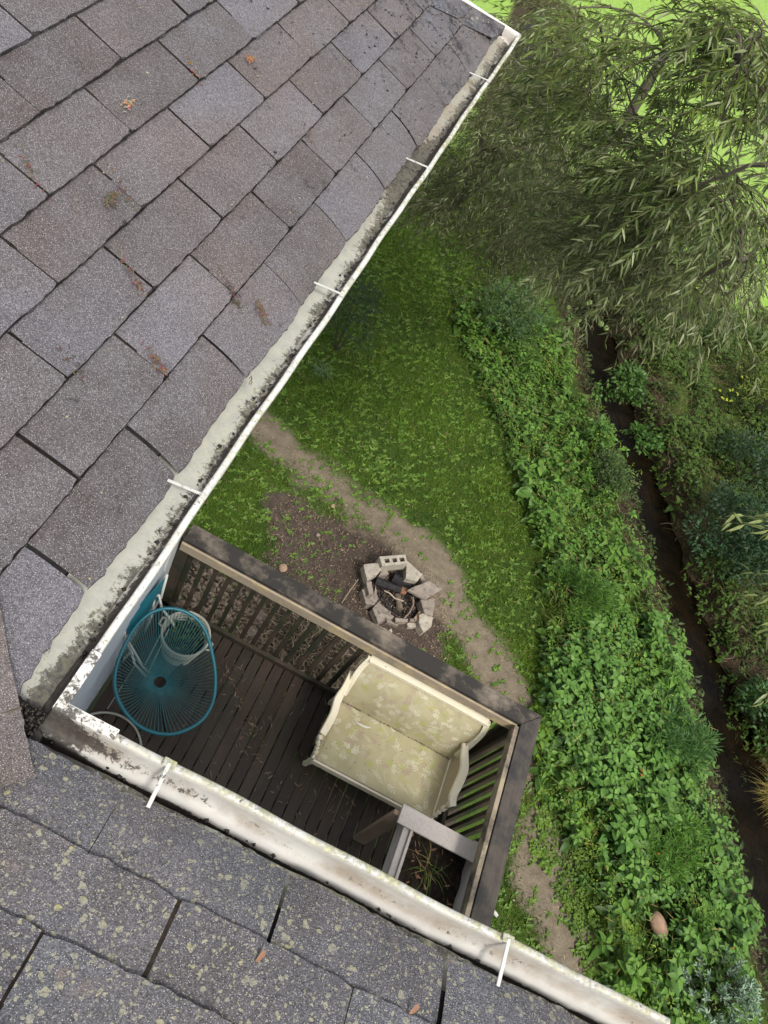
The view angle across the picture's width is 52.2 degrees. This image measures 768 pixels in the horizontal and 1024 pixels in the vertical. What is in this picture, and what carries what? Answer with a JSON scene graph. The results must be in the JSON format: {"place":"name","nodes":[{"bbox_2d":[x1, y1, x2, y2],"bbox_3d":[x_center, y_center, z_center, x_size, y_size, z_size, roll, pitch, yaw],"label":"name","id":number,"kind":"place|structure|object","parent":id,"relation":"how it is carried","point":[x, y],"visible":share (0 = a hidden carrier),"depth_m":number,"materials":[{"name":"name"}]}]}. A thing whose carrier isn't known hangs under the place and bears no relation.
{"place":"outdoors","nodes":[
{"label":"outdoors","id":0,"kind":"place"},
{"bbox_2d":[165,617,204,654],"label":"basket plant","id":1,"kind":"object","parent":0,"point":[183,636],"visible":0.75,"depth_m":6.16,"materials":[{"name":"green plant"}]},
{"bbox_2d":[360,563,380,583],"bbox_3d":[-0.150,0.779,9.891,0.248,0.130,0.230,-2,61,-27],"label":"concrete piece","id":2,"kind":"object","parent":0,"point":[369,572],"visible":0.98,"depth_m":9.84,"materials":[{"name":"grey concrete"}]},
{"bbox_2d":[154,148,636,960],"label":"grass","id":3,"kind":"structure","parent":0,"point":[425,406],"depth_m":11.66,"materials":[{"name":"green plant"}]},
{"bbox_2d":[112,0,767,1023],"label":"ground","id":4,"kind":"structure","parent":0,"point":[438,554],"depth_m":11.04,"materials":[{"name":"green plant"}]},
{"bbox_2d":[176,561,292,670],"bbox_3d":[-1.746,1.326,9.043,2.071,0.087,1.088,30,52,-5],"label":"rubble","id":5,"kind":"object","parent":4,"relation":"on","point":[197,596],"visible":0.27,"depth_m":9.13,"materials":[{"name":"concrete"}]},
{"bbox_2d":[244,625,257,637],"bbox_3d":[-1.545,1.385,9.111,0.186,0.114,0.180,30,52,-5],"label":"stone","id":6,"kind":"object","parent":4,"relation":"on","point":[251,628],"visible":0.53,"depth_m":9.07,"materials":[{"name":"stone"}]},
{"bbox_2d":[251,610,265,626],"bbox_3d":[-1.470,1.259,9.226,0.236,0.141,0.219,30,52,-5],"label":"stone","id":7,"kind":"object","parent":4,"relation":"on","point":[262,621],"visible":0.42,"depth_m":9.17,"materials":[{"name":"stone"}]},
{"bbox_2d":[89,604,469,870],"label":"wooden deck","id":8,"kind":"structure","parent":4,"relation":"on","point":[292,733],"depth_m":6.22,"materials":[{"name":"brown wood"}]},
{"bbox_2d":[90,711,141,745],"bbox_3d":[-2.077,1.750,5.768,0.578,0.018,0.578,30,52,-5],"label":"plastic hoop","id":9,"kind":"object","parent":8,"relation":"on","point":[124,718],"visible":0.28,"depth_m":5.92,"materials":[{"name":"plastic"}]},
{"bbox_2d":[123,574,167,660],"bbox_3d":[-1.847,0.830,5.913,0.151,0.869,0.491,30,52,-5],"label":"folded lounger","id":10,"kind":"object","parent":8,"relation":"on","point":[147,602],"visible":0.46,"depth_m":5.73,"materials":[{"name":"teal fabric"}]},
{"bbox_2d":[129,594,175,675],"bbox_3d":[-1.780,0.961,6.002,0.266,0.584,0.429,30,52,-5],"label":"folding chair frame","id":11,"kind":"object","parent":8,"relation":"on","point":[153,605],"visible":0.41,"depth_m":6.00,"materials":[{"name":"white metal"}]},
{"bbox_2d":[113,607,216,735],"bbox_3d":[-1.621,1.260,5.845,0.786,0.731,0.835,30,52,-5],"label":"string chair","id":12,"kind":"object","parent":8,"relation":"on","point":[168,677],"visible":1,"depth_m":5.83,"materials":[{"name":"teal plastic"}]},
{"bbox_2d":[159,611,213,665],"bbox_3d":[-1.606,1.033,6.251,0.390,0.347,0.390,-10,65,-30],"label":"laundry basket","id":13,"kind":"object","parent":12,"relation":"on","point":[204,644],"visible":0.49,"depth_m":6.20,"materials":[{"name":"beige plastic"}]},
{"bbox_2d":[138,655,389,835],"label":"fallen leaves","id":14,"kind":"object","parent":8,"relation":"on","point":[248,719],"visible":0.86,"depth_m":6.25,"materials":[{"name":"brown plant"}]},
{"bbox_2d":[157,524,540,926],"bbox_3d":[-0.973,2.445,5.223,3.013,1.382,3.634,30,52,-5],"label":"deck railing","id":15,"kind":"object","parent":8,"relation":"on","point":[515,730],"visible":0.57,"depth_m":5.79,"materials":[{"name":"brown wood"}]},
{"bbox_2d":[302,655,490,819],"bbox_3d":[0.059,1.832,6.141,1.199,0.947,0.742,30,52,-5],"label":"settee","id":16,"kind":"object","parent":8,"relation":"on","point":[406,705],"visible":0.98,"depth_m":6.08,"materials":[{"name":"beige fabric"}]},
{"bbox_2d":[356,722,370,727],"bbox_3d":[-0.165,1.675,6.150,0.131,0.019,0.024,23,53,-11],"label":"shard","id":17,"kind":"object","parent":16,"relation":"on","point":[362,725],"visible":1,"depth_m":6.14,"materials":[{"name":"white ceramic"}]},
{"bbox_2d":[323,704,449,773],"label":"seat crumbs","id":18,"kind":"object","parent":16,"relation":"on","point":[392,728],"visible":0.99,"depth_m":6.27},
{"bbox_2d":[353,804,477,912],"bbox_3d":[0.073,2.769,5.551,0.711,0.932,1.012,30,52,-5],"label":"raised planter","id":19,"kind":"object","parent":8,"relation":"on","point":[456,847],"visible":0.36,"depth_m":5.44,"materials":[{"name":"grey wood"}]},
{"bbox_2d":[400,841,452,895],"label":"grass plant","id":20,"kind":"object","parent":19,"relation":"in","point":[427,857],"depth_m":5.38,"materials":[{"name":"green plant"}]},
{"bbox_2d":[405,833,452,904],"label":"planter litter","id":21,"kind":"object","parent":19,"relation":"on","point":[416,875],"visible":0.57,"depth_m":5.41,"materials":[{"name":"brown plant"}]},
{"bbox_2d":[278,564,287,571],"bbox_3d":[-1.249,0.690,9.699,0.112,0.081,0.112,-23,71,-34],"label":"stone","id":22,"kind":"object","parent":4,"relation":"on","point":[283,568],"visible":1,"depth_m":9.68,"materials":[{"name":"beige stone"}]},
{"bbox_2d":[232,598,371,689],"bbox_3d":[-0.916,1.639,9.147,1.888,0.244,1.118,30,52,-5],"label":"brushwood","id":23,"kind":"object","parent":4,"relation":"on","point":[307,645],"visible":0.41,"depth_m":9.17,"materials":[{"name":"brown plant"}]},
{"bbox_2d":[306,359,334,381],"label":"grass tuft","id":24,"kind":"object","parent":4,"relation":"on","point":[320,372],"visible":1,"depth_m":11.57,"materials":[{"name":"green plant"}]},
{"bbox_2d":[0,0,670,1023],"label":"house","id":25,"kind":"structure","parent":4,"relation":"on","point":[148,900],"depth_m":1.49,"materials":[{"name":"grey"}]},
{"bbox_2d":[18,696,41,742],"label":"muck pool","id":26,"kind":"structure","parent":25,"relation":"on","point":[37,737],"depth_m":1.24,"materials":[{"name":"black soil"}]},
{"bbox_2d":[13,137,49,201],"bbox_3d":[-0.689,-0.662,1.542,0.126,0.082,0.026,46,52,8],"label":"dried catkin","id":27,"kind":"object","parent":25,"relation":"on","point":[28,164],"visible":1,"depth_m":1.53,"materials":[{"name":"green plant"}]},
{"bbox_2d":[55,344,87,387],"bbox_3d":[-0.577,-0.272,1.458,0.077,0.049,0.027,45,52,7],"label":"dried catkin","id":28,"kind":"object","parent":25,"relation":"on","point":[82,376],"visible":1,"depth_m":1.46,"materials":[{"name":"brown plant"}]},
{"bbox_2d":[103,186,119,209],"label":"dried catkin","id":29,"kind":"object","parent":25,"relation":"on","point":[111,199],"visible":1,"depth_m":1.64,"materials":[{"name":"plant"}]},
{"bbox_2d":[110,168,137,217],"bbox_3d":[-0.548,-0.668,1.670,0.107,0.068,0.023,44,52,6],"label":"dried catkin","id":30,"kind":"object","parent":25,"relation":"on","point":[128,199],"visible":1,"depth_m":1.67,"materials":[{"name":"brown plant"}]},
{"bbox_2d":[120,95,134,111],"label":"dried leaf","id":31,"kind":"object","parent":25,"relation":"on","point":[128,104],"visible":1,"depth_m":1.75,"materials":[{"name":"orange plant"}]},
{"bbox_2d":[113,244,146,300],"bbox_3d":[-0.517,-0.491,1.605,0.106,0.069,0.026,41,51,4],"label":"dried catkin","id":32,"kind":"object","parent":25,"relation":"on","point":[138,286],"visible":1,"depth_m":1.61,"materials":[{"name":"brown plant"}]},
{"bbox_2d":[142,340,171,379],"bbox_3d":[-0.457,-0.306,1.581,0.036,0.048,0.080,-29,75,-36],"label":"dried catkin","id":33,"kind":"object","parent":25,"relation":"on","point":[156,362],"visible":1,"depth_m":1.58,"materials":[{"name":"brown plant"}]},
{"bbox_2d":[185,56,202,85],"bbox_3d":[-0.469,-1.085,1.929,0.067,0.041,0.019,46,52,8],"label":"dried catkin","id":34,"kind":"object","parent":25,"relation":"on","point":[194,71],"visible":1,"depth_m":1.93,"materials":[{"name":"brown plant"}]},
{"bbox_2d":[218,267,244,310],"bbox_3d":[-0.342,-0.494,1.774,0.113,0.067,0.035,45,52,7],"label":"dried catkin","id":35,"kind":"object","parent":25,"relation":"on","point":[236,301],"visible":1,"depth_m":1.77,"materials":[{"name":"brown plant"}]},
{"bbox_2d":[1,1,484,579],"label":"roof flecks","id":36,"kind":"object","parent":25,"relation":"on","point":[263,129],"visible":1,"depth_m":2.18,"materials":[{"name":"brown plant"}]},
{"bbox_2d":[246,54,256,64],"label":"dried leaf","id":37,"kind":"object","parent":25,"relation":"on","point":[251,58],"visible":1,"depth_m":2.08,"materials":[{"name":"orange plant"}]},
{"bbox_2d":[256,950,265,961],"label":"dead leaf","id":38,"kind":"object","parent":25,"relation":"on","point":[261,955],"visible":1,"depth_m":1.12,"materials":[{"name":"orange plant"}]},
{"bbox_2d":[252,293,272,340],"bbox_3d":[-0.278,-0.453,1.810,0.034,0.063,0.098,-32,77,-37],"label":"dried catkin","id":39,"kind":"object","parent":25,"relation":"on","point":[258,307],"visible":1,"depth_m":1.81,"materials":[{"name":"brown plant"}]},
{"bbox_2d":[18,48,589,1023],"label":"gutter muck","id":40,"kind":"object","parent":25,"relation":"on","point":[34,718],"visible":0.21,"depth_m":1.27,"materials":[{"name":"black soil"}]},
{"bbox_2d":[1,707,21,713],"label":"stick","id":41,"kind":"object","parent":40,"relation":"on","point":[13,710],"visible":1,"depth_m":1.19,"materials":[{"name":"wood"}]},
{"bbox_2d":[122,0,489,223],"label":"soot flecks","id":42,"kind":"object","parent":25,"relation":"on","point":[124,221],"visible":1,"depth_m":2.64,"materials":[{"name":"black"}]},
{"bbox_2d":[408,1004,418,1014],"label":"dead leaf","id":43,"kind":"object","parent":25,"relation":"on","point":[414,1009],"visible":1,"depth_m":1.17,"materials":[{"name":"orange plant"}]},
{"bbox_2d":[494,902,510,934],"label":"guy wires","id":44,"kind":"object","parent":25,"relation":"attached to","point":[495,913],"visible":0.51,"depth_m":5.15,"materials":[{"name":"metal"}]},
{"bbox_2d":[324,268,400,359],"bbox_3d":[-0.525,-2.829,11.508,1.247,1.413,1.180,30,52,-5],"label":"dark shrub","id":45,"kind":"object","parent":4,"relation":"on","point":[357,302],"visible":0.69,"depth_m":11.25,"materials":[{"name":"green plant"}]},
{"bbox_2d":[359,585,378,608],"bbox_3d":[-0.182,1.066,9.857,0.214,0.130,0.275,-3,61,-27],"label":"concrete piece","id":46,"kind":"object","parent":4,"relation":"on","point":[368,602],"visible":0.86,"depth_m":9.78,"materials":[{"name":"grey concrete"}]},
{"bbox_2d":[363,581,372,597],"bbox_3d":[-0.196,0.968,9.779,0.075,0.120,0.180,3,58,-24],"label":"concrete piece","id":47,"kind":"object","parent":46,"relation":"on","point":[368,588],"visible":1,"depth_m":9.74,"materials":[{"name":"grey concrete"}]},
{"bbox_2d":[374,577,406,594],"bbox_3d":[0.088,0.943,9.981,0.422,0.129,0.110,22,53,-11],"label":"charred log","id":48,"kind":"object","parent":46,"relation":"on","point":[387,585],"visible":1,"depth_m":9.94,"materials":[{"name":"black wood"}]},
{"bbox_2d":[151,157,603,976],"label":"leaf litter","id":49,"kind":"object","parent":4,"relation":"on","point":[347,563],"visible":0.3,"depth_m":10.03,"materials":[{"name":"brown plant"}]},
{"bbox_2d":[369,602,390,624],"bbox_3d":[-0.074,1.279,9.745,0.215,0.130,0.245,42,52,5],"label":"concrete piece","id":50,"kind":"object","parent":4,"relation":"on","point":[379,613],"visible":0.93,"depth_m":9.70,"materials":[{"name":"grey concrete"}]},
{"bbox_2d":[384,614,393,621],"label":"concrete piece","id":51,"kind":"object","parent":4,"relation":"on","point":[390,617],"visible":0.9,"depth_m":9.80,"materials":[{"name":"grey concrete"}]},
{"bbox_2d":[385,620,397,627],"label":"concrete piece","id":52,"kind":"object","parent":4,"relation":"on","point":[391,623],"visible":1,"depth_m":9.81,"materials":[{"name":"grey concrete"}]},
{"bbox_2d":[376,571,419,617],"bbox_3d":[0.204,1.072,10.161,0.654,0.055,0.674,5,58,-23],"label":"ash bed","id":53,"kind":"object","parent":4,"relation":"on","point":[407,599],"visible":0.21,"depth_m":10.07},
{"bbox_2d":[376,571,388,578],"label":"concrete piece","id":54,"kind":"object","parent":53,"relation":"on","point":[382,574],"visible":0.91,"depth_m":10.00,"materials":[{"name":"grey concrete"}]},
{"bbox_2d":[375,555,407,570],"bbox_3d":[0.095,0.650,10.007,0.371,0.160,0.132,-3,61,-27],"label":"hollow block","id":55,"kind":"object","parent":54,"relation":"on","point":[393,562],"depth_m":9.96,"materials":[{"name":"concrete"}]},
{"bbox_2d":[394,593,402,609],"bbox_3d":[0.186,1.152,10.015,0.086,0.096,0.207,4,58,-23],"label":"wood billet","id":56,"kind":"object","parent":53,"relation":"on","point":[399,606],"visible":0.98,"depth_m":9.98,"materials":[{"name":"brown wood"}]},
{"bbox_2d":[384,590,403,601],"bbox_3d":[0.124,1.080,9.968,0.295,0.070,0.051,24,52,-10],"label":"stick","id":57,"kind":"object","parent":56,"relation":"on","point":[393,596],"visible":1,"depth_m":9.95,"materials":[{"name":"brown wood"}]},
{"bbox_2d":[377,584,421,617],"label":"charcoal bits","id":58,"kind":"object","parent":53,"relation":"on","point":[404,607],"visible":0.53,"depth_m":10.03,"materials":[{"name":"brown wood"}]},
{"bbox_2d":[391,573,413,589],"bbox_3d":[0.242,0.913,10.127,0.293,0.162,0.156,30,52,-5],"label":"charred log","id":59,"kind":"object","parent":53,"relation":"on","point":[397,578],"visible":0.62,"depth_m":10.06,"materials":[{"name":"black wood"}]},
{"bbox_2d":[403,561,421,583],"bbox_3d":[0.344,0.814,10.117,0.254,0.130,0.256,30,52,-5],"label":"concrete piece","id":60,"kind":"object","parent":59,"relation":"on","point":[412,574],"visible":0.84,"depth_m":10.06,"materials":[{"name":"grey concrete"}]},
{"bbox_2d":[407,581,441,600],"bbox_3d":[0.524,1.000,9.966,0.457,0.050,0.212,-22,71,-34],"label":"concrete piece","id":61,"kind":"object","parent":59,"relation":"on","point":[425,590],"visible":1,"depth_m":9.93,"materials":[{"name":"grey concrete"}]},
{"bbox_2d":[416,571,425,584],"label":"concrete piece","id":62,"kind":"object","parent":53,"relation":"on","point":[421,580],"visible":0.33,"depth_m":10.20,"materials":[{"name":"grey concrete"}]},
{"bbox_2d":[392,618,407,624],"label":"concrete piece","id":63,"kind":"object","parent":4,"relation":"on","point":[399,620],"visible":1,"depth_m":9.85,"materials":[{"name":"grey concrete"}]},
{"bbox_2d":[404,597,413,618],"bbox_3d":[0.331,1.221,9.956,0.066,0.061,0.326,30,52,-5],"label":"stick","id":64,"kind":"object","parent":63,"relation":"on","point":[411,607],"visible":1,"depth_m":9.97,"materials":[{"name":"wood"}]},
{"bbox_2d":[405,623,415,628],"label":"concrete piece","id":65,"kind":"object","parent":4,"relation":"on","point":[410,625],"visible":0.73,"depth_m":9.90,"materials":[{"name":"grey concrete"}]},
{"bbox_2d":[413,611,420,622],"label":"concrete piece","id":66,"kind":"object","parent":4,"relation":"on","point":[416,616],"visible":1,"depth_m":9.95,"materials":[{"name":"beige stone"}]},
{"bbox_2d":[415,613,432,635],"bbox_3d":[0.484,1.426,9.928,0.200,0.150,0.258,30,52,-5],"label":"concrete piece","id":67,"kind":"object","parent":4,"relation":"on","point":[423,622],"visible":0.98,"depth_m":9.88,"materials":[{"name":"grey concrete"}]},
{"bbox_2d":[416,598,435,616],"bbox_3d":[0.564,1.248,10.043,0.224,0.150,0.237,-1,60,-26],"label":"concrete piece","id":68,"kind":"object","parent":4,"relation":"on","point":[426,607],"visible":0.82,"depth_m":9.98,"materials":[{"name":"grey concrete"}]},
{"bbox_2d":[448,183,558,291],"bbox_3d":[2.344,-5.133,14.396,2.371,1.368,2.475,30,52,-5],"label":"understorey shrub","id":69,"kind":"object","parent":4,"relation":"on","point":[500,254],"visible":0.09,"depth_m":14.03,"materials":[{"name":"green plant"}]},
{"bbox_2d":[471,271,553,348],"bbox_3d":[2.218,-3.426,13.327,1.440,1.214,1.664,30,52,-5],"label":"elder shrub","id":70,"kind":"object","parent":4,"relation":"on","point":[510,322],"visible":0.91,"depth_m":13.15,"materials":[{"name":"green plant"}]},
{"bbox_2d":[493,330,558,378],"bbox_3d":[2.366,-2.643,13.402,1.334,0.306,1.230,10,56,-19],"label":"bush","id":71,"kind":"object","parent":4,"relation":"on","point":[527,359],"visible":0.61,"depth_m":13.33,"materials":[{"name":"green plant"}]},
{"bbox_2d":[514,465,538,508],"bbox_3d":[2.125,-0.368,11.854,0.347,0.261,0.757,17,54,-15],"label":"burdock","id":72,"kind":"object","parent":4,"relation":"on","point":[519,492],"visible":0.84,"depth_m":11.69,"materials":[{"name":"green plant"}]},
{"bbox_2d":[390,0,668,328],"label":"willow tree","id":73,"kind":"object","parent":4,"relation":"on","point":[488,153],"visible":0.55,"depth_m":9.09,"materials":[{"name":"green plant"}]},
{"bbox_2d":[453,26,616,192],"bbox_3d":[2.806,-7.972,15.719,4.889,2.528,4.516,30,52,-5],"label":"understorey shrub","id":74,"kind":"object","parent":4,"relation":"on","point":[530,109],"visible":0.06,"depth_m":15.60,"materials":[{"name":"green plant"}]},
{"bbox_2d":[515,130,644,250],"bbox_3d":[3.987,-6.219,15.468,3.761,2.013,3.601,30,52,-5],"label":"understorey shrub","id":75,"kind":"object","parent":4,"relation":"on","point":[582,173],"visible":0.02,"depth_m":15.22,"materials":[{"name":"green plant"}]},
{"bbox_2d":[544,555,626,631],"bbox_3d":[2.750,1.171,10.805,1.241,0.906,1.168,30,52,-5],"label":"goldenrod","id":76,"kind":"object","parent":4,"relation":"on","point":[590,592],"visible":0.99,"depth_m":10.67,"materials":[{"name":"green plant"}]},
{"bbox_2d":[575,414,614,447],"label":"leafy shrub","id":77,"kind":"object","parent":4,"relation":"on","point":[602,430],"visible":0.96,"depth_m":12.61,"materials":[{"name":"green plant"}]},
{"bbox_2d":[528,661,673,1015],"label":"round leaves","id":78,"kind":"object","parent":4,"relation":"on","point":[540,851],"visible":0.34,"depth_m":9.05,"materials":[{"name":"green plant"}]},
{"bbox_2d":[443,273,767,1023],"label":"bank herbs","id":79,"kind":"object","parent":4,"relation":"on","point":[602,743],"visible":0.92,"depth_m":10.02,"materials":[{"name":"green plant"}]},
{"bbox_2d":[454,0,767,706],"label":"willow tree","id":80,"kind":"object","parent":4,"relation":"on","point":[618,259],"visible":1,"depth_m":4.47,"materials":[{"name":"green plant"}]},
{"bbox_2d":[535,173,639,330],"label":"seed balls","id":81,"kind":"object","parent":80,"relation":"attached to","point":[568,307],"visible":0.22,"depth_m":8.06},
{"bbox_2d":[590,447,642,499],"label":"olive shrub","id":82,"kind":"object","parent":4,"relation":"on","point":[618,470],"visible":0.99,"depth_m":12.21,"materials":[{"name":"green plant"}]},
{"bbox_2d":[591,359,651,406],"bbox_3d":[4.234,-2.138,13.810,0.911,0.851,1.307,47,52,9],"label":"vine patch","id":83,"kind":"object","parent":4,"relation":"on","point":[634,385],"visible":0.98,"depth_m":13.66,"materials":[{"name":"green plant"}]},
{"bbox_2d":[500,148,767,1020],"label":"bank herbs","id":84,"kind":"object","parent":4,"relation":"on","point":[692,435],"visible":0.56,"depth_m":13.85,"materials":[{"name":"green plant"}]},
{"bbox_2d":[622,420,663,455],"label":"maple seedling","id":85,"kind":"object","parent":84,"relation":"on","point":[643,431],"visible":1,"depth_m":13.57,"materials":[{"name":"green plant"}]},
{"bbox_2d":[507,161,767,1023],"bbox_3d":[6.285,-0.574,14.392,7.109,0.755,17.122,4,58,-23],"label":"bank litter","id":86,"kind":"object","parent":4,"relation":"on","point":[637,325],"visible":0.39,"depth_m":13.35,"materials":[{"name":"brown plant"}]},
{"bbox_2d":[650,911,667,938],"bbox_3d":[3.138,4.719,8.953,0.185,0.154,0.300,-4,61,-27],"label":"stone","id":87,"kind":"object","parent":4,"relation":"on","point":[658,924],"visible":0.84,"depth_m":8.91,"materials":[{"name":"beige stone"}]},
{"bbox_2d":[639,797,711,888],"bbox_3d":[3.434,3.924,9.340,1.057,0.922,1.034,-2,61,-26],"label":"goldenrod","id":88,"kind":"object","parent":4,"relation":"on","point":[681,861],"visible":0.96,"depth_m":9.21,"materials":[{"name":"green plant"}]},
{"bbox_2d":[621,240,738,362],"bbox_3d":[5.660,-4.151,15.260,2.926,1.498,2.839,-12,65,-31],"label":"understorey shrub","id":89,"kind":"object","parent":4,"relation":"on","point":[702,332],"visible":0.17,"depth_m":14.94,"materials":[{"name":"green plant"}]},
{"bbox_2d":[647,701,725,779],"bbox_3d":[3.864,2.967,10.186,1.027,0.884,1.024,-30,75,-36],"label":"goldenrod","id":90,"kind":"object","parent":4,"relation":"on","point":[692,751],"visible":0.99,"depth_m":10.01,"materials":[{"name":"green plant"}]},
{"bbox_2d":[667,906,718,967],"bbox_3d":[3.482,4.856,8.964,0.686,0.602,0.666,9,56,-20],"label":"tall herb","id":91,"kind":"object","parent":4,"relation":"on","point":[694,916],"visible":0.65,"depth_m":8.91,"materials":[{"name":"green plant"}]},
{"bbox_2d":[623,311,767,684],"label":"exposed roots","id":92,"kind":"object","parent":4,"relation":"on","point":[714,480],"visible":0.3,"depth_m":14.15,"materials":[{"name":"brown plant"}]},
{"bbox_2d":[682,944,765,1023],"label":"shrub","id":93,"kind":"object","parent":4,"relation":"on","point":[742,992],"visible":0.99,"depth_m":8.40,"materials":[{"name":"green plant"}]},
{"bbox_2d":[707,376,742,414],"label":"vine","id":94,"kind":"object","parent":4,"relation":"on","point":[724,395],"visible":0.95,"depth_m":14.35,"materials":[{"name":"yellow plant"}]},
{"bbox_2d":[683,477,767,594],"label":"blue shrub","id":95,"kind":"object","parent":4,"relation":"on","point":[755,552],"visible":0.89,"depth_m":12.31,"materials":[{"name":"green plant"}]},
{"bbox_2d":[715,424,767,509],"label":"blue shrub","id":96,"kind":"object","parent":4,"relation":"on","point":[749,447],"visible":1,"depth_m":13.60,"materials":[{"name":"green plant"}]},
{"bbox_2d":[734,673,767,746],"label":"bank bush","id":97,"kind":"object","parent":4,"relation":"on","point":[757,694],"visible":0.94,"depth_m":11.24,"materials":[{"name":"green plant"}]},
{"bbox_2d":[735,348,767,416],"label":"yellow green bush","id":98,"kind":"object","parent":4,"relation":"on","point":[765,396],"visible":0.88,"depth_m":14.69,"materials":[{"name":"green plant"}]},
{"bbox_2d":[740,749,767,823],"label":"grass tuft","id":99,"kind":"object","parent":4,"relation":"on","point":[766,795],"visible":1,"depth_m":10.55,"materials":[{"name":"green plant"}]},
{"bbox_2d":[494,4,767,977],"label":"stream","id":100,"kind":"structure","parent":0,"point":[748,812],"depth_m":12.21,"materials":[{"name":"liquid"}]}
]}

